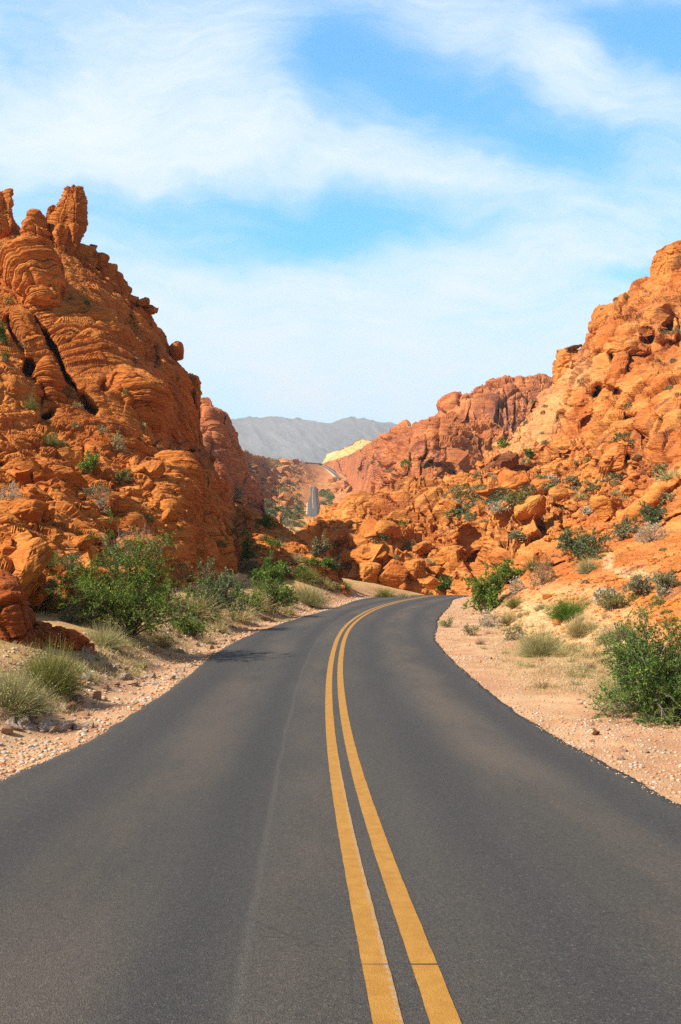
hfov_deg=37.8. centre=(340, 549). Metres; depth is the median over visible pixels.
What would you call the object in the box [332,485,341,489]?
boulder
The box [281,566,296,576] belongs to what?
slope shrub
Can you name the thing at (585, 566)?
brush
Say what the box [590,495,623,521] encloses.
rock slab
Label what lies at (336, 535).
boulder
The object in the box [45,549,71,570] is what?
brush
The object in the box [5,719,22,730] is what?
stone
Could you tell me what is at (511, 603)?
brush
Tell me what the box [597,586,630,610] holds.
creosote bush
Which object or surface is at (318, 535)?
boulder
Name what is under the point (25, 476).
rock
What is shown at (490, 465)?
boulder
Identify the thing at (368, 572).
boulder
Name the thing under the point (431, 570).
boulder
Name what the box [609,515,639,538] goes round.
creosote bush
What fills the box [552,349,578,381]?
rock buttress
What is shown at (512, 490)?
boulder
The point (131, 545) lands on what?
rock
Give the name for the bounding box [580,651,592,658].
dry weed
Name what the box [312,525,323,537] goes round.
boulder
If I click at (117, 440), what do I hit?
sage bush
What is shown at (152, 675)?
stone
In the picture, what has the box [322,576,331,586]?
slope shrub
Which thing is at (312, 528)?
boulder
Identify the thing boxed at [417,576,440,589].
boulder
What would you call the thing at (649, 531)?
brittlebush
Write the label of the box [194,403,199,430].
rock flake
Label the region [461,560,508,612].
creosote bush
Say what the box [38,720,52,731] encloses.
stone
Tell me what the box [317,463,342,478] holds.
road
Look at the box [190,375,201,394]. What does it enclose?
rock flake
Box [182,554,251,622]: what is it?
creosote bush
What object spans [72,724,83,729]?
stone
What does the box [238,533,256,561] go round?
creosote bush
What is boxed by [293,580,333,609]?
brush
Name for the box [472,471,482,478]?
slope shrub
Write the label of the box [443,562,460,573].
boulder
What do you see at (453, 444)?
ridge
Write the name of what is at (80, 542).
rock
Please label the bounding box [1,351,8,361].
cliff shrub
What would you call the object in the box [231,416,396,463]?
mountains
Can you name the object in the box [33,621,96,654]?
rock outcrop
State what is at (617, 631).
brush
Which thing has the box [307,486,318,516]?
road
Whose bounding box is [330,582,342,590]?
slope shrub
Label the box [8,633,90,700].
brush
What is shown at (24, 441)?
rock bulge
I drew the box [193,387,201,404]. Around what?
rock flake
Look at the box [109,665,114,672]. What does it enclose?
stone
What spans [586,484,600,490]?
slope shrub
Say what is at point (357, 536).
boulder
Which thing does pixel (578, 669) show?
dry weed
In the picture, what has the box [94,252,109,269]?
rock block
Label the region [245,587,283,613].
brush
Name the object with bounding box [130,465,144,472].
rock
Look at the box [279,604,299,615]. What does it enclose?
brush
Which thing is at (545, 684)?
dry weed
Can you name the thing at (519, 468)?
boulder
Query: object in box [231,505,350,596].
slope
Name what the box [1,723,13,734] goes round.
stone
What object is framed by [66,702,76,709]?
stone
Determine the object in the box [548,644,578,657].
brush
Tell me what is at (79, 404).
cliff shrub
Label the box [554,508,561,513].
boulder
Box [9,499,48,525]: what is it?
rock
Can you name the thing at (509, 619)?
brush
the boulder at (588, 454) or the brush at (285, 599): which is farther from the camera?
the boulder at (588, 454)
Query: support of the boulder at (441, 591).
on the hillside
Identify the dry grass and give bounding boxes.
[9,607,288,715]
[481,615,668,703]
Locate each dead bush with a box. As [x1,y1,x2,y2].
[80,645,95,659]
[94,527,131,562]
[126,516,159,554]
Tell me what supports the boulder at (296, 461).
on the valley
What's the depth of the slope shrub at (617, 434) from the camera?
96.41 m
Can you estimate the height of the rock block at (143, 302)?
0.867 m
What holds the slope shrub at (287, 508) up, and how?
on the valley
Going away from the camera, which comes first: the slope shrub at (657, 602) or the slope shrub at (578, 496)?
the slope shrub at (657, 602)
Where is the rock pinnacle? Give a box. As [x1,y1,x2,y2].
[46,184,87,252]
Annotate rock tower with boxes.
[0,188,20,239]
[649,240,680,276]
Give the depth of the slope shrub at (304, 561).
59.75 m
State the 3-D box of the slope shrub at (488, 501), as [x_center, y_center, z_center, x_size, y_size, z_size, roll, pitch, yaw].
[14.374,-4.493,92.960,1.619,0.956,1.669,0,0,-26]
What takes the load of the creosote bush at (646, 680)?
on the ground at (367, 589)
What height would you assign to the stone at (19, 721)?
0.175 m
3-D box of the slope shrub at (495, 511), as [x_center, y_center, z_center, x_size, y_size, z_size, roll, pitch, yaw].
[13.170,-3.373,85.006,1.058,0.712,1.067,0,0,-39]
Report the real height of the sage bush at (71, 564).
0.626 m
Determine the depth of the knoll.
1160.44 m
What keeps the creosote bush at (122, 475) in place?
on the cliff
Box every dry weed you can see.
[72,658,92,672]
[82,670,101,683]
[200,636,211,643]
[474,637,486,644]
[520,657,536,667]
[530,674,550,687]
[564,655,576,662]
[564,666,579,676]
[567,676,583,684]
[570,613,586,621]
[570,643,585,652]
[573,666,597,678]
[576,666,593,672]
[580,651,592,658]
[580,658,597,668]
[589,644,605,657]
[592,673,612,686]
[594,653,608,665]
[596,692,609,701]
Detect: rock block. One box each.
[76,243,95,259]
[85,255,97,267]
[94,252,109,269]
[99,266,123,286]
[106,262,117,270]
[111,279,130,295]
[128,295,138,305]
[136,297,149,307]
[143,305,158,314]
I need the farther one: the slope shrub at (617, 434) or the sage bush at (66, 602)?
the slope shrub at (617, 434)
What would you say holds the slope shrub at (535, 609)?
on the hillside
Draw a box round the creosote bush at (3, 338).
[0,320,8,344]
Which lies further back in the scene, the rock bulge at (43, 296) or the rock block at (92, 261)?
the rock block at (92, 261)
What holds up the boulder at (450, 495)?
on the hillside
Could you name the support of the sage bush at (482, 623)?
on the ground at (367, 589)
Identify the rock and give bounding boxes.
[0,516,18,524]
[2,536,14,546]
[3,530,33,547]
[8,537,53,589]
[9,498,25,507]
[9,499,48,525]
[10,532,38,537]
[14,460,40,472]
[15,468,32,483]
[25,208,47,227]
[32,469,50,481]
[37,573,45,582]
[42,505,54,521]
[47,534,64,546]
[50,465,84,488]
[51,528,60,533]
[56,447,81,465]
[64,479,74,486]
[72,520,88,529]
[73,534,92,549]
[74,551,94,579]
[91,515,119,533]
[92,531,107,542]
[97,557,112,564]
[121,537,147,551]
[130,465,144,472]
[137,460,164,478]
[140,480,153,490]
[161,508,178,522]
[168,341,183,360]
[200,397,211,405]
[542,594,551,599]
[552,618,561,624]
[564,344,581,349]
[656,617,677,624]
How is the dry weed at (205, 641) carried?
on the ground at (367, 589)
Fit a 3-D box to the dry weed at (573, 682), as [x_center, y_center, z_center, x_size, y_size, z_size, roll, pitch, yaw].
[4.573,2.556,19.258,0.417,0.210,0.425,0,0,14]
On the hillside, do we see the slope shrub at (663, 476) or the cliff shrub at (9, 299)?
the slope shrub at (663, 476)
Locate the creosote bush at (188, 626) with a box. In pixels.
[172,614,209,636]
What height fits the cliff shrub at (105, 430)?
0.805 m
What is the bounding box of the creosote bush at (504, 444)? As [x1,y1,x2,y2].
[497,436,510,447]
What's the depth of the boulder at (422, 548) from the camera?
91.33 m
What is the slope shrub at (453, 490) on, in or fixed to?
on the hillside
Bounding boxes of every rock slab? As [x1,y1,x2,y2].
[44,205,55,229]
[93,565,151,580]
[280,547,311,560]
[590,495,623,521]
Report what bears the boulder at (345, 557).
on the hillside
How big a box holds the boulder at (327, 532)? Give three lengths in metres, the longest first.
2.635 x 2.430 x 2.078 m
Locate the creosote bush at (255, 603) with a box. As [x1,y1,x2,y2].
[229,584,266,611]
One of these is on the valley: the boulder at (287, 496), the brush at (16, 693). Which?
the boulder at (287, 496)
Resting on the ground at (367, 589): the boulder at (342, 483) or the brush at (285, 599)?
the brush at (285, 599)
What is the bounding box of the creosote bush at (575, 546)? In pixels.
[554,525,613,561]
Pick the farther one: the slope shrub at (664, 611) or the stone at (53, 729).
the slope shrub at (664, 611)
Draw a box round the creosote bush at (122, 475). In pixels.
[112,468,132,485]
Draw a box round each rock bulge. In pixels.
[0,236,66,298]
[5,435,34,447]
[22,282,62,307]
[67,298,135,345]
[90,328,135,362]
[100,364,172,433]
[138,434,153,451]
[154,450,208,497]
[202,497,237,572]
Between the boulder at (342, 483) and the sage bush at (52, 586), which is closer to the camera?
the sage bush at (52, 586)
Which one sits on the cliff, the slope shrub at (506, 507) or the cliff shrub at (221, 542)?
the cliff shrub at (221, 542)
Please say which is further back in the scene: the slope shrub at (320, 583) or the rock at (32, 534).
the slope shrub at (320, 583)
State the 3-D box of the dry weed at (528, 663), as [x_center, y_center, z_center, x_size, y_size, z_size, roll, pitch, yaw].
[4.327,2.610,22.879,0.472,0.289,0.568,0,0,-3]
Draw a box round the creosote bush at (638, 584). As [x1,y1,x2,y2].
[622,570,654,595]
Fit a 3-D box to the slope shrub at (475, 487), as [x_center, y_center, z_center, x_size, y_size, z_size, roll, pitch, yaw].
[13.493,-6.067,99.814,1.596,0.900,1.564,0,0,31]
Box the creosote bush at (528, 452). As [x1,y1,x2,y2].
[523,448,535,457]
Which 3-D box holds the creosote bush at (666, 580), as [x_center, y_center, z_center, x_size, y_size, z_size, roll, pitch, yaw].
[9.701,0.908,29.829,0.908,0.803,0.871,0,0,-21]
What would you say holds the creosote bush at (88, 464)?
on the cliff
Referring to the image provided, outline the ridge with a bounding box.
[323,413,503,492]
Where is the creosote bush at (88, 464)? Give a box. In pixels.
[75,449,99,475]
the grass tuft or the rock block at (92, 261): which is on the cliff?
the rock block at (92, 261)
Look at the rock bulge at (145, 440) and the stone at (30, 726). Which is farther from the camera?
the rock bulge at (145, 440)
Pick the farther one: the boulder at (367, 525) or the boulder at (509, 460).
the boulder at (509, 460)
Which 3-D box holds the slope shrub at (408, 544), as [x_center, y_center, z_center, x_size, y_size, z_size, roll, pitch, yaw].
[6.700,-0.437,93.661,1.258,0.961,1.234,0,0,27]
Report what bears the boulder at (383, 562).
on the rubble at (454, 534)
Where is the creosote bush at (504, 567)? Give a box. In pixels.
[490,558,522,583]
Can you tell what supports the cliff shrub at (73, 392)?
on the cliff
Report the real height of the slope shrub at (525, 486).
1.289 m
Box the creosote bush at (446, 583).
[429,576,451,594]
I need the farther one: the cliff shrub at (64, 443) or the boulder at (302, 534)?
the boulder at (302, 534)
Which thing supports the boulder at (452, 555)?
on the hillside
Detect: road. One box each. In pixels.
[0,595,680,1023]
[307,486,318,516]
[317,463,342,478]
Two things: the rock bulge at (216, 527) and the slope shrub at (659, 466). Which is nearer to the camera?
the rock bulge at (216, 527)
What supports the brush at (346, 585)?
on the ground at (367, 589)
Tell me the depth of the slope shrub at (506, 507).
85.05 m
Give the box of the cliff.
[0,235,237,610]
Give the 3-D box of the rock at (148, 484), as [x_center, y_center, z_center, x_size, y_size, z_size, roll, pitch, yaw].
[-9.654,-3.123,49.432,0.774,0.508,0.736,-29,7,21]
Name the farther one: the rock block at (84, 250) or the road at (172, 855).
the rock block at (84, 250)
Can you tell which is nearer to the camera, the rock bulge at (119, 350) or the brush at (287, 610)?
the brush at (287, 610)
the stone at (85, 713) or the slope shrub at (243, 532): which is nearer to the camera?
the stone at (85, 713)
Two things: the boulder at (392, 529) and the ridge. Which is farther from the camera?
the ridge
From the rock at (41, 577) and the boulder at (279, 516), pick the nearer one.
the rock at (41, 577)
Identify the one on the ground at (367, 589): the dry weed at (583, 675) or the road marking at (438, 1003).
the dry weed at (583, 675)
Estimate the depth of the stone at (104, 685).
18.10 m
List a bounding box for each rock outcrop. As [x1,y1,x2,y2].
[0,569,43,648]
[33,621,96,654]
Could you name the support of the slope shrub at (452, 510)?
on the hillside
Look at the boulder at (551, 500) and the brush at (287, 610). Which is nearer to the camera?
the brush at (287, 610)
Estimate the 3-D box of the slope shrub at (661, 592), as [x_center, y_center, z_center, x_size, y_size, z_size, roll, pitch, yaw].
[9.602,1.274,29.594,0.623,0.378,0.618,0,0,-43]
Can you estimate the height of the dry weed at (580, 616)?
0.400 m
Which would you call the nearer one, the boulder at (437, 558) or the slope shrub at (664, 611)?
the slope shrub at (664, 611)
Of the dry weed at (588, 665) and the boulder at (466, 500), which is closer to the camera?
the dry weed at (588, 665)
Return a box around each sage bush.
[0,479,22,499]
[30,599,53,607]
[42,577,64,598]
[46,593,78,611]
[56,602,91,624]
[62,551,84,571]
[78,481,113,498]
[95,497,109,512]
[111,430,127,451]
[153,584,184,609]
[172,560,195,578]
[478,608,504,627]
[503,623,525,640]
[508,575,525,592]
[527,550,554,584]
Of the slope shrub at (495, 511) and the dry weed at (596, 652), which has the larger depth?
the slope shrub at (495, 511)
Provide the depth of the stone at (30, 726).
13.50 m
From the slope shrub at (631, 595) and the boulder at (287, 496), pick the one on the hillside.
the slope shrub at (631, 595)
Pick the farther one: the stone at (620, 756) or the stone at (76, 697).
the stone at (76, 697)
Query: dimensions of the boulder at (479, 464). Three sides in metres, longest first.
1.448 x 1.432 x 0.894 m
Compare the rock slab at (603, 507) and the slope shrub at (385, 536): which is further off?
the slope shrub at (385, 536)
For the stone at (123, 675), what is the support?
on the ground at (367, 589)
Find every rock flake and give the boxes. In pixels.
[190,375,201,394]
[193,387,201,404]
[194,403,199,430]
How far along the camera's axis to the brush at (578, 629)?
28.65 m
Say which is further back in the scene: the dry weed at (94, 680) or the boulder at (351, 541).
the boulder at (351, 541)
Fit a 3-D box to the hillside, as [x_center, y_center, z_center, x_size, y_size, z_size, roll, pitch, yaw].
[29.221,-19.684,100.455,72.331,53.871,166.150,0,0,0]
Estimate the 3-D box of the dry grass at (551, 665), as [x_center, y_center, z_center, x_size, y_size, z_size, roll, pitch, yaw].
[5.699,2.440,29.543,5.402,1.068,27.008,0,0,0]
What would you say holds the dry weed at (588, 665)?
on the ground at (367, 589)
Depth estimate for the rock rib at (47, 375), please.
58.60 m
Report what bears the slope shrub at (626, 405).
on the hillside
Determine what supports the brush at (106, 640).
on the ground at (367, 589)
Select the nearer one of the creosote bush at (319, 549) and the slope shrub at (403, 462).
the creosote bush at (319, 549)
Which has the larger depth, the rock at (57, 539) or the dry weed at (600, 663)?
the rock at (57, 539)
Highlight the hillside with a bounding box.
[301,254,680,664]
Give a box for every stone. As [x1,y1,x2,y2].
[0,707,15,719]
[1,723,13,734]
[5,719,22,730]
[15,717,29,726]
[23,723,37,731]
[25,714,34,722]
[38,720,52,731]
[48,725,59,732]
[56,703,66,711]
[58,723,74,731]
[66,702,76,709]
[72,694,83,703]
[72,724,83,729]
[77,710,89,715]
[81,672,90,680]
[82,721,93,728]
[88,691,101,699]
[99,683,108,689]
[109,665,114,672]
[118,673,130,680]
[125,680,137,686]
[147,673,155,678]
[151,647,160,653]
[176,667,184,671]
[206,644,214,649]
[592,730,599,734]
[617,754,623,759]
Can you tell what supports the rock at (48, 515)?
on the cliff
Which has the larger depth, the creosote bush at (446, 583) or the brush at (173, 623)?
the creosote bush at (446, 583)
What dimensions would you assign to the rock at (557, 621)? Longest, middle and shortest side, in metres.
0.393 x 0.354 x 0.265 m
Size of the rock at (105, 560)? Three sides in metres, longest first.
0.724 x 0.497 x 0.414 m
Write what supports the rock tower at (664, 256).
on the hillside
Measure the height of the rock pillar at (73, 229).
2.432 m
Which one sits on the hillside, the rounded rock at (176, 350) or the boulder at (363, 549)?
the boulder at (363, 549)
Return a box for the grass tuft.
[287,549,307,563]
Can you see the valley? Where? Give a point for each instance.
(314, 474)
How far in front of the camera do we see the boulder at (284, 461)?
708.83 m
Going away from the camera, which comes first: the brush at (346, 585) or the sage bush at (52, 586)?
the sage bush at (52, 586)
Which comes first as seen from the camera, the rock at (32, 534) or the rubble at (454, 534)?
the rock at (32, 534)
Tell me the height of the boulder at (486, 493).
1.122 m
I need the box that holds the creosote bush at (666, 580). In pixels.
[647,567,680,591]
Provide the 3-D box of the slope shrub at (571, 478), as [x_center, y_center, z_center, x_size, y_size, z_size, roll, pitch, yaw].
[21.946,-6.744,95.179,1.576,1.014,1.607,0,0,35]
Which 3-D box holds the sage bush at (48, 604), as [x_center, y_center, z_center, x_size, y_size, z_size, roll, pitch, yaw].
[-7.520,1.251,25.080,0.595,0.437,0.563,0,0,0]
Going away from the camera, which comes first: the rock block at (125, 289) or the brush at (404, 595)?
the brush at (404, 595)
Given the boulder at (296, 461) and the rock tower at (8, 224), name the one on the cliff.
the rock tower at (8, 224)
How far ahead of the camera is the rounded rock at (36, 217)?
85.24 m
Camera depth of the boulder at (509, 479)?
96.56 m
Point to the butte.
(221, 444)
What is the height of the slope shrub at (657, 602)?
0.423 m
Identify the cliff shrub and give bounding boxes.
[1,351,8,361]
[4,297,14,304]
[60,440,71,447]
[67,388,76,398]
[71,422,79,428]
[72,401,83,408]
[96,422,109,434]
[146,513,154,521]
[217,540,226,547]
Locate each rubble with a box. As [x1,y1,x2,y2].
[0,457,344,609]
[337,454,654,594]
[482,547,680,662]
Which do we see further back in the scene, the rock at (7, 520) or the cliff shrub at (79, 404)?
the cliff shrub at (79, 404)
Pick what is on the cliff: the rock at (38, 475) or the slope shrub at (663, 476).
the rock at (38, 475)
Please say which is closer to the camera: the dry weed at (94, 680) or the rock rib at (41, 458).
the dry weed at (94, 680)
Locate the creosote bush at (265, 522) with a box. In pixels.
[255,513,275,529]
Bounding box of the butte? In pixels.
[200,404,265,514]
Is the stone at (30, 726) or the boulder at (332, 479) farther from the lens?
the boulder at (332, 479)
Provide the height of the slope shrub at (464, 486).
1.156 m
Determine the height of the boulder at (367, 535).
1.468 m
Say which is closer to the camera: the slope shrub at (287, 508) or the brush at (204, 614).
the brush at (204, 614)
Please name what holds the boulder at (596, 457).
on the hillside
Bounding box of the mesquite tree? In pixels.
[40,507,219,641]
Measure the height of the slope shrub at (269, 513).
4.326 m
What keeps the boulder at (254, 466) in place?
on the valley
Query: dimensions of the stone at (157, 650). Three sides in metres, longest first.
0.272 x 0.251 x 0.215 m
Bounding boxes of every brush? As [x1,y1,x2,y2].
[0,660,62,721]
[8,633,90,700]
[22,387,38,409]
[38,427,65,447]
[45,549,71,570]
[79,620,146,650]
[145,631,184,650]
[166,611,193,625]
[169,584,234,623]
[208,618,231,632]
[222,598,268,623]
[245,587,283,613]
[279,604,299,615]
[281,585,299,604]
[288,563,323,582]
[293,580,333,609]
[337,580,355,588]
[369,587,397,597]
[397,592,412,596]
[493,607,522,625]
[501,594,523,608]
[503,622,579,657]
[521,552,536,569]
[535,592,590,620]
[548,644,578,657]
[559,614,599,637]
[572,552,604,573]
[587,623,627,644]
[597,617,631,640]
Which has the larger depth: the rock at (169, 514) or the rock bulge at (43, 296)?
the rock bulge at (43, 296)
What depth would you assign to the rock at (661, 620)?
25.62 m
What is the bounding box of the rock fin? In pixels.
[612,441,628,473]
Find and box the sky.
[0,0,680,425]
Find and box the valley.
[244,449,352,533]
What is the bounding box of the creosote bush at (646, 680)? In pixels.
[582,600,680,728]
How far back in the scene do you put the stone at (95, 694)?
17.00 m
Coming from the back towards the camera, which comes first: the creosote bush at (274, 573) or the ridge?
the ridge
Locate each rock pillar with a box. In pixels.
[52,223,68,252]
[68,223,78,252]
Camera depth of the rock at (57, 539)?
31.91 m
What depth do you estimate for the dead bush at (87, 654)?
19.69 m
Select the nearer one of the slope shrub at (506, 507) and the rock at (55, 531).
the rock at (55, 531)
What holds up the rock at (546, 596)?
on the hillside
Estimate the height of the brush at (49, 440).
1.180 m
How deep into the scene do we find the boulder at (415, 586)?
79.03 m
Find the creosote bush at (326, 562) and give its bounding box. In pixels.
[320,558,338,570]
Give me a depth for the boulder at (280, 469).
652.67 m
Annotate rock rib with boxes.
[9,306,49,373]
[31,355,66,419]
[35,455,48,462]
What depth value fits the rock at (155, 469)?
50.13 m
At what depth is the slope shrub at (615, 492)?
76.98 m
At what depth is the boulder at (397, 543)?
93.32 m
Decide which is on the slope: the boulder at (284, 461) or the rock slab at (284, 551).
the rock slab at (284, 551)
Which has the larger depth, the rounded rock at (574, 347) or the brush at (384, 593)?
the rounded rock at (574, 347)
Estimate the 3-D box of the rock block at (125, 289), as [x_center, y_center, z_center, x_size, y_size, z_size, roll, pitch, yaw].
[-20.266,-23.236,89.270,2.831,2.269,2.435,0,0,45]
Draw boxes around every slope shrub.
[238,559,260,573]
[239,529,248,535]
[257,534,270,540]
[265,507,276,515]
[265,538,281,547]
[279,487,289,491]
[280,505,291,513]
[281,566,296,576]
[284,519,299,526]
[292,565,311,576]
[295,558,309,564]
[311,578,322,585]
[317,491,327,496]
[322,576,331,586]
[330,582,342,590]
[373,534,391,540]
[397,519,405,525]
[399,459,410,465]
[406,540,416,548]
[445,507,467,517]
[447,487,462,494]
[452,482,468,490]
[460,502,473,511]
[464,512,477,521]
[468,485,480,492]
[470,493,482,501]
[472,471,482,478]
[484,496,495,505]
[486,500,500,509]
[489,506,501,513]
[495,496,507,501]
[498,498,513,510]
[505,488,530,503]
[508,530,525,539]
[518,483,538,493]
[519,458,531,465]
[527,603,541,611]
[541,482,560,490]
[542,473,559,484]
[562,474,579,483]
[571,489,589,500]
[582,502,594,514]
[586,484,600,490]
[591,585,616,603]
[604,472,621,480]
[606,489,622,495]
[610,480,620,486]
[611,432,622,440]
[623,402,631,408]
[627,592,639,599]
[648,462,667,475]
[648,596,665,607]
[653,465,680,480]
[656,586,671,596]
[659,492,676,501]
[659,608,673,614]
[664,385,673,390]
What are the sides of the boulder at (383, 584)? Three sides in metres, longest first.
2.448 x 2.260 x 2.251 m
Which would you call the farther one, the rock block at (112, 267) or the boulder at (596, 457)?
the boulder at (596, 457)
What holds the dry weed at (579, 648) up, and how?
on the ground at (367, 589)
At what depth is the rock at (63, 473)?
43.11 m
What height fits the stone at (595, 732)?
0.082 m
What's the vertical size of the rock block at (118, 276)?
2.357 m
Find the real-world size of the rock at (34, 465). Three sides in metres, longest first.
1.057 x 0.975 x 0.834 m
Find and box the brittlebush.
[634,520,670,541]
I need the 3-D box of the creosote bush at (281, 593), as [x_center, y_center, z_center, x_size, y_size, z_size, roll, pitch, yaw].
[-2.777,1.771,42.968,2.216,1.912,2.076,0,0,-26]
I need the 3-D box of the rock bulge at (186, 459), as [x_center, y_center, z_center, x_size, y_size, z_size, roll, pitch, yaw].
[-9.923,-3.332,59.115,3.573,4.957,5.879,0,0,-34]
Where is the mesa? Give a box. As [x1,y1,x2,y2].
[435,373,553,440]
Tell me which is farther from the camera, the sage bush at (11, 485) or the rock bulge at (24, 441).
the rock bulge at (24, 441)
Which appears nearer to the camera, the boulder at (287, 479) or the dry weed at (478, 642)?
the dry weed at (478, 642)
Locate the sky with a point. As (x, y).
(376, 210)
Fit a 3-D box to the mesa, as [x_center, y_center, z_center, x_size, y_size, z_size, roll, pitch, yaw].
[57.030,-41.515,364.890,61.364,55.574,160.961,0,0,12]
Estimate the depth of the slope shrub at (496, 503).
91.29 m
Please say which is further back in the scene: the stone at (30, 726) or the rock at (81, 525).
the rock at (81, 525)
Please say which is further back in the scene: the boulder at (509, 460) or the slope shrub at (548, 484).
the boulder at (509, 460)
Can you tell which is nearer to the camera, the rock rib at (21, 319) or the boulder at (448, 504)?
the rock rib at (21, 319)
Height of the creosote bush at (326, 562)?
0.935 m
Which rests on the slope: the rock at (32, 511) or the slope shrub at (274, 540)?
the slope shrub at (274, 540)
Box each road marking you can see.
[325,595,431,1023]
[337,595,461,1023]
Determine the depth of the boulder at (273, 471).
604.47 m
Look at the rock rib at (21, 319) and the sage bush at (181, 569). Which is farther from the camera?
the rock rib at (21, 319)
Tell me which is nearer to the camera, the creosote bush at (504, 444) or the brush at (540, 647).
the brush at (540, 647)
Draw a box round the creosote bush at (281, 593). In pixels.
[249,569,300,611]
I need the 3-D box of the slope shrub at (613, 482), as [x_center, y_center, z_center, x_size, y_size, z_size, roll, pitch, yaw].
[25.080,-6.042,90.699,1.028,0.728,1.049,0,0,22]
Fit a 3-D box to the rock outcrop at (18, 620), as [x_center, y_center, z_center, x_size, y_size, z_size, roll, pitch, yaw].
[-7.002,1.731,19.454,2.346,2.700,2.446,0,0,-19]
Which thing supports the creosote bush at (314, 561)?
on the slope
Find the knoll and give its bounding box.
[322,439,373,463]
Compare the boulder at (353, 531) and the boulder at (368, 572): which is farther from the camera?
the boulder at (353, 531)
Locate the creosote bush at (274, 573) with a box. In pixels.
[242,549,290,586]
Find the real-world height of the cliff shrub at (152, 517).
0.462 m
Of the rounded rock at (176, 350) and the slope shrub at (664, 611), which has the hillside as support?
the slope shrub at (664, 611)
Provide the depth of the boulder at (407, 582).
79.18 m
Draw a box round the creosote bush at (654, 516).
[625,500,670,526]
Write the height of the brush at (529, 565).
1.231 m
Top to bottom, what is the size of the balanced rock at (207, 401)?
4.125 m
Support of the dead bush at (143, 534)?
on the cliff
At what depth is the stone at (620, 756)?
11.45 m
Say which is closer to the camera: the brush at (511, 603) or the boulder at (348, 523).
the brush at (511, 603)
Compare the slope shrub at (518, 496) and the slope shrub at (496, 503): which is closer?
the slope shrub at (518, 496)
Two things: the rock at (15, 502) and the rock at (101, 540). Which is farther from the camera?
the rock at (101, 540)
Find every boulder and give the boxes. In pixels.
[20,218,50,239]
[249,465,257,470]
[270,467,276,475]
[275,512,281,520]
[277,467,284,473]
[278,459,289,464]
[281,476,289,482]
[282,491,290,502]
[292,458,298,464]
[295,529,312,540]
[304,525,317,533]
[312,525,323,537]
[312,529,323,539]
[321,528,334,541]
[328,477,336,481]
[330,529,347,542]
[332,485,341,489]
[336,480,349,486]
[338,549,352,565]
[339,486,352,494]
[341,528,355,540]
[344,520,354,528]
[347,529,355,540]
[348,532,355,547]
[350,543,385,562]
[353,528,360,546]
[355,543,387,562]
[357,537,373,546]
[358,546,370,553]
[358,562,380,583]
[359,518,379,537]
[361,531,383,542]
[374,520,401,539]
[377,578,406,588]
[378,559,407,585]
[379,554,389,564]
[387,511,408,523]
[390,539,402,549]
[403,558,426,580]
[404,552,413,560]
[404,578,411,590]
[409,580,421,592]
[412,541,431,555]
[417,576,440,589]
[426,566,445,574]
[432,546,463,564]
[434,585,445,594]
[443,499,460,516]
[443,548,460,562]
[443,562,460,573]
[447,492,457,498]
[452,517,458,526]
[461,496,469,504]
[475,460,484,468]
[475,502,485,516]
[476,487,502,497]
[482,461,495,470]
[494,452,519,467]
[497,469,529,491]
[506,489,516,494]
[508,465,526,471]
[513,495,546,520]
[527,478,551,495]
[547,497,554,503]
[548,484,568,499]
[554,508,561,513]
[584,451,592,459]
[592,455,600,460]
[621,485,636,494]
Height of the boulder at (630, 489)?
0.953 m
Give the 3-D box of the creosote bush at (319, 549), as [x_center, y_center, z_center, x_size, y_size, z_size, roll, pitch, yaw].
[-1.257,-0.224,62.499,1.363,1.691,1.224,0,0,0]
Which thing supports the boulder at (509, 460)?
on the hillside
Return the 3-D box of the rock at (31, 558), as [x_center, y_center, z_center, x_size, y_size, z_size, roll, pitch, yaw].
[-7.612,0.403,23.845,1.598,0.997,1.667,-23,24,-16]
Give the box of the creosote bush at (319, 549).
[310,533,330,557]
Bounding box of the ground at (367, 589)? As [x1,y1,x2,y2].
[0,571,680,803]
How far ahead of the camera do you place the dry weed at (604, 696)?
16.77 m
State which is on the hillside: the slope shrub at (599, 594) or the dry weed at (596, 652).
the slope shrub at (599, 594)
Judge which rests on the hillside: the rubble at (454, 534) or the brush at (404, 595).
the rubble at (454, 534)
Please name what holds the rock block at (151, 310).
on the cliff
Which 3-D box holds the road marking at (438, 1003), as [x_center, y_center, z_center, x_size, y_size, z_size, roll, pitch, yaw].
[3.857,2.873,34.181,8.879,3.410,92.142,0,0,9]
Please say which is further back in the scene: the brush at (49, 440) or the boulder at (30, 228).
the boulder at (30, 228)
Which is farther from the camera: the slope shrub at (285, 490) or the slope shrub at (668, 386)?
the slope shrub at (285, 490)
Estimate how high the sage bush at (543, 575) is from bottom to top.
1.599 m
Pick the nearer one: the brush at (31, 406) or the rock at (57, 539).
the rock at (57, 539)
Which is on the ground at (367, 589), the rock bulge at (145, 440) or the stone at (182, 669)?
the stone at (182, 669)
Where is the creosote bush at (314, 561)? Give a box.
[303,556,321,565]

